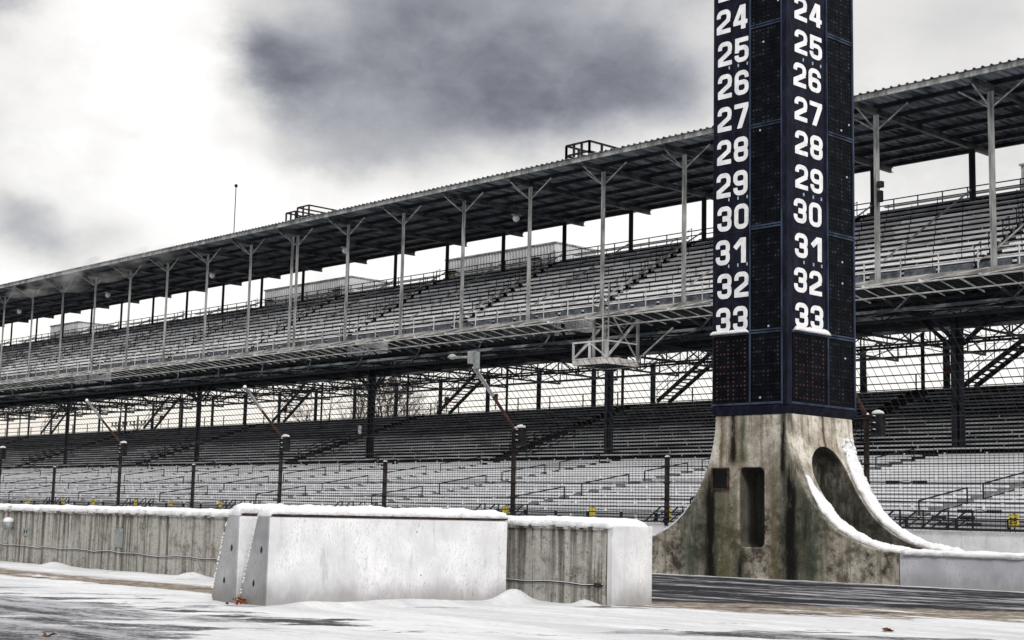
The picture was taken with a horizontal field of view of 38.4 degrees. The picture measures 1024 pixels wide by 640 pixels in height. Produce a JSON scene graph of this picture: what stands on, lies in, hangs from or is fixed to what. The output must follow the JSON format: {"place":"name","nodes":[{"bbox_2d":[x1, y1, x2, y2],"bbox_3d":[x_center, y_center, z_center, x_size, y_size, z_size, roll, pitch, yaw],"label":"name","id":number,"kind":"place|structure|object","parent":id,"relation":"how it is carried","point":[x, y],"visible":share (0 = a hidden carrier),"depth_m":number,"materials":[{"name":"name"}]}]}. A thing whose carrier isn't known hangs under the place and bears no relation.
{"place":"outdoors","nodes":[
{"label":"outdoors","id":0,"kind":"place"},
{"bbox_2d":[111,417,127,430],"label":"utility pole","id":1,"kind":"object","parent":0,"point":[119,423],"visible":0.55,"depth_m":222.84,"materials":[{"name":"grey"}]},
{"bbox_2d":[129,416,145,429],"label":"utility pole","id":2,"kind":"object","parent":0,"point":[137,423],"visible":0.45,"depth_m":218.83,"materials":[{"name":"grey"}]},
{"bbox_2d":[0,561,1023,639],"bbox_3d":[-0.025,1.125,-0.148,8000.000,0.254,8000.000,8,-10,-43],"label":"ground","id":3,"kind":"structure","parent":0,"point":[62,601],"depth_m":17.56,"materials":[{"name":"white snow"}]},
{"bbox_2d":[42,632,56,636],"bbox_3d":[-4.148,2.819,13.193,0.129,0.035,0.135,5,-8,-25],"label":"fallen leaf","id":4,"kind":"object","parent":3,"relation":"on","point":[45,634],"visible":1,"depth_m":13.19,"materials":[{"name":"brown plant"}]},
{"bbox_2d":[225,594,246,604],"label":"leaf litter","id":5,"kind":"object","parent":3,"relation":"on","point":[242,600],"visible":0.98,"depth_m":18.39,"materials":[{"name":"orange plant"}]},
{"bbox_2d":[0,503,651,605],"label":"pit wall","id":6,"kind":"structure","parent":3,"relation":"on","point":[573,559],"depth_m":25.97,"materials":[{"name":"concrete"}]},
{"bbox_2d":[3,517,13,528],"bbox_3d":[-10.759,4.344,31.458,0.230,0.255,0.230,8,-10,-43],"label":"wall lamp","id":7,"kind":"object","parent":6,"relation":"attached to","point":[8,523],"visible":1,"depth_m":31.38,"materials":[{"name":"grey metal"}]},
{"bbox_2d":[211,503,464,602],"bbox_3d":[-2.237,3.186,20.216,3.771,1.290,0.723,7,-9,-37],"label":"concrete barrier","id":8,"kind":"object","parent":3,"relation":"on","point":[240,525],"visible":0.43,"depth_m":18.98,"materials":[{"name":"white concrete"}]},
{"bbox_2d":[268,375,421,421],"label":"bare tree","id":9,"kind":"object","parent":3,"relation":"on","point":[361,414],"visible":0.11,"depth_m":198.22,"materials":[{"name":"grey plant"}]},
{"bbox_2d":[240,504,509,605],"bbox_3d":[-1.744,3.111,19.578,3.769,1.292,0.722,7,-9,-37],"label":"concrete barrier","id":10,"kind":"object","parent":3,"relation":"on","point":[311,552],"visible":1,"depth_m":19.13,"materials":[{"name":"white concrete"}]},
{"bbox_2d":[338,373,457,416],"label":"bare tree","id":11,"kind":"object","parent":3,"relation":"on","point":[390,400],"visible":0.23,"depth_m":184.55,"materials":[{"name":"grey plant"}]},
{"bbox_2d":[409,393,436,414],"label":"bare tree","id":12,"kind":"object","parent":3,"relation":"on","point":[429,405],"visible":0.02,"depth_m":191.19,"materials":[{"name":"plant"}]},
{"bbox_2d":[0,357,1023,470],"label":"covered lower stand","id":13,"kind":"object","parent":3,"relation":"on","point":[632,441],"visible":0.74,"depth_m":106.20,"materials":[{"name":"metal"}]},
{"bbox_2d":[444,397,448,411],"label":"extinguisher box","id":14,"kind":"object","parent":13,"relation":"on","point":[447,399],"visible":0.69,"depth_m":120.82,"materials":[{"name":"red paint"}]},
{"bbox_2d":[0,57,1023,466],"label":"grandstand","id":15,"kind":"object","parent":13,"relation":"on","point":[956,265],"visible":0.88,"depth_m":95.78,"materials":[{"name":"metal"}]},
{"bbox_2d":[47,321,114,386],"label":"building","id":16,"kind":"structure","parent":15,"relation":"on","point":[70,326],"depth_m":156.98,"materials":[{"name":"metal"}]},
{"bbox_2d":[104,285,111,297],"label":"hanging lamp","id":17,"kind":"object","parent":15,"relation":"hanging from","point":[107,294],"visible":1,"depth_m":133.60,"materials":[{"name":"grey glass"}]},
{"bbox_2d":[209,265,216,277],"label":"hanging lamp","id":18,"kind":"object","parent":15,"relation":"hanging from","point":[212,274],"visible":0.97,"depth_m":120.91,"materials":[{"name":"grey glass"}]},
{"bbox_2d":[233,184,237,232],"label":"antenna mast","id":19,"kind":"object","parent":15,"relation":"on","point":[236,185],"visible":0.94,"depth_m":118.71,"materials":[{"name":"metal"}]},
{"bbox_2d":[285,204,339,234],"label":"roof frame","id":20,"kind":"object","parent":15,"relation":"on","point":[296,215],"visible":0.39,"depth_m":106.07,"materials":[{"name":"metal"}]},
{"bbox_2d":[262,276,389,365],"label":"building","id":21,"kind":"structure","parent":15,"relation":"on","point":[321,285],"depth_m":124.04,"materials":[{"name":"metal"}]},
{"bbox_2d":[341,238,349,253],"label":"hanging lamp","id":22,"kind":"object","parent":15,"relation":"hanging from","point":[344,249],"visible":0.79,"depth_m":107.88,"materials":[{"name":"grey glass"}]},
{"bbox_2d":[358,426,363,433],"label":"notice board","id":23,"kind":"object","parent":15,"relation":"attached to","point":[359,431],"visible":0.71,"depth_m":108.96,"materials":[{"name":"white paint"}]},
{"bbox_2d":[511,204,520,221],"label":"hanging lamp","id":24,"kind":"object","parent":15,"relation":"hanging from","point":[516,217],"visible":1,"depth_m":94.76,"materials":[{"name":"metal"}]},
{"bbox_2d":[447,241,596,345],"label":"building","id":25,"kind":"structure","parent":15,"relation":"on","point":[516,253],"depth_m":106.87,"materials":[{"name":"metal"}]},
{"bbox_2d":[450,270,456,276],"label":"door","id":26,"kind":"structure","parent":25,"relation":"in","point":[451,275],"depth_m":111.89,"materials":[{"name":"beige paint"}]},
{"bbox_2d":[531,257,540,264],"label":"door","id":27,"kind":"structure","parent":25,"relation":"in","point":[536,258],"depth_m":105.36,"materials":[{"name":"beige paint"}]},
{"bbox_2d":[565,140,615,166],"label":"roof frame","id":28,"kind":"object","parent":15,"relation":"on","point":[580,151],"visible":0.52,"depth_m":84.94,"materials":[{"name":"metal"}]},
{"bbox_2d":[572,280,672,369],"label":"hung platform","id":29,"kind":"structure","parent":15,"relation":"hanging from","point":[605,352],"depth_m":80.88,"materials":[{"name":"metal"}]},
{"bbox_2d":[877,181,883,202],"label":"loudspeaker","id":30,"kind":"object","parent":15,"relation":"attached to","point":[880,184],"visible":1,"depth_m":70.19,"materials":[{"name":"black paint"}]},
{"bbox_2d":[1019,163,1023,278],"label":"building","id":31,"kind":"structure","parent":15,"relation":"on","point":[1022,172],"depth_m":78.80,"materials":[{"name":"metal"}]},
{"bbox_2d":[946,365,950,385],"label":"extinguisher box","id":32,"kind":"object","parent":13,"relation":"on","point":[948,369],"visible":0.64,"depth_m":87.81,"materials":[{"name":"red paint"}]},
{"bbox_2d":[0,448,1023,530],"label":"open terrace","id":33,"kind":"structure","parent":3,"relation":"on","point":[995,492],"depth_m":80.00,"materials":[{"name":"concrete"}]},
{"bbox_2d":[589,507,595,515],"bbox_3d":[3.374,8.236,61.502,0.080,0.900,0.340,8,-10,-43],"label":"row sign","id":34,"kind":"object","parent":33,"relation":"attached to","point":[592,509],"visible":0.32,"depth_m":61.49,"materials":[{"name":"yellow metal"}]},
{"bbox_2d":[1009,514,1018,529],"bbox_3d":[16.338,6.731,47.886,0.086,0.900,0.340,8,-10,-43],"label":"row sign","id":35,"kind":"object","parent":33,"relation":"attached to","point":[1014,522],"visible":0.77,"depth_m":47.88,"materials":[{"name":"yellow metal"}]},
{"bbox_2d":[652,0,963,584],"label":"scoring tower","id":36,"kind":"structure","parent":3,"relation":"on","point":[784,492],"depth_m":31.69,"materials":[{"name":"metal"}]},
{"bbox_2d":[644,522,1023,552],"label":"track wall","id":37,"kind":"structure","parent":3,"relation":"on","point":[1000,542],"depth_m":45.51,"materials":[{"name":"white paint"}]},
{"bbox_2d":[0,323,1023,532],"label":"catch fence","id":38,"kind":"object","parent":37,"relation":"on","point":[866,442],"visible":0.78,"depth_m":61.48,"materials":[{"name":"metal"}]},
{"bbox_2d":[0,446,5,459],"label":"signal light","id":39,"kind":"object","parent":38,"relation":"attached to","point":[2,452],"visible":1,"depth_m":95.47,"materials":[{"name":"metal"}]},
{"bbox_2d":[118,441,126,455],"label":"signal light","id":40,"kind":"object","parent":38,"relation":"attached to","point":[122,448],"visible":1,"depth_m":84.06,"materials":[{"name":"metal"}]},
{"bbox_2d":[279,434,289,451],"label":"signal light","id":41,"kind":"object","parent":38,"relation":"attached to","point":[285,444],"visible":1,"depth_m":72.44,"materials":[{"name":"metal"}]},
{"bbox_2d":[448,351,479,368],"bbox_3d":[-1.966,1.686,60.248,0.397,0.720,1.828,8,-10,-43],"label":"security camera","id":42,"kind":"object","parent":38,"relation":"attached to","point":[473,357],"visible":1,"depth_m":59.69,"materials":[{"name":"metal"}]},
{"bbox_2d":[514,425,526,445],"bbox_3d":[0.240,4.742,60.550,0.497,0.880,0.679,8,-10,-43],"label":"signal light","id":43,"kind":"object","parent":38,"relation":"attached to","point":[520,435],"visible":1,"depth_m":60.34,"materials":[{"name":"black paint"}]},
{"bbox_2d":[867,410,885,436],"bbox_3d":[11.879,3.391,48.330,0.497,0.880,0.679,8,-10,-43],"label":"signal light","id":44,"kind":"object","parent":38,"relation":"attached to","point":[877,424],"visible":1,"depth_m":48.13,"materials":[{"name":"metal"}]},
{"bbox_2d":[900,549,1023,591],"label":"wall","id":45,"kind":"structure","parent":3,"relation":"on","point":[989,570],"depth_m":27.33,"materials":[{"name":"grey paint"}]},
{"bbox_2d":[0,0,1023,436],"label":"sky","id":46,"kind":"structure","parent":0,"point":[128,127],"materials":[{"name":"white"}]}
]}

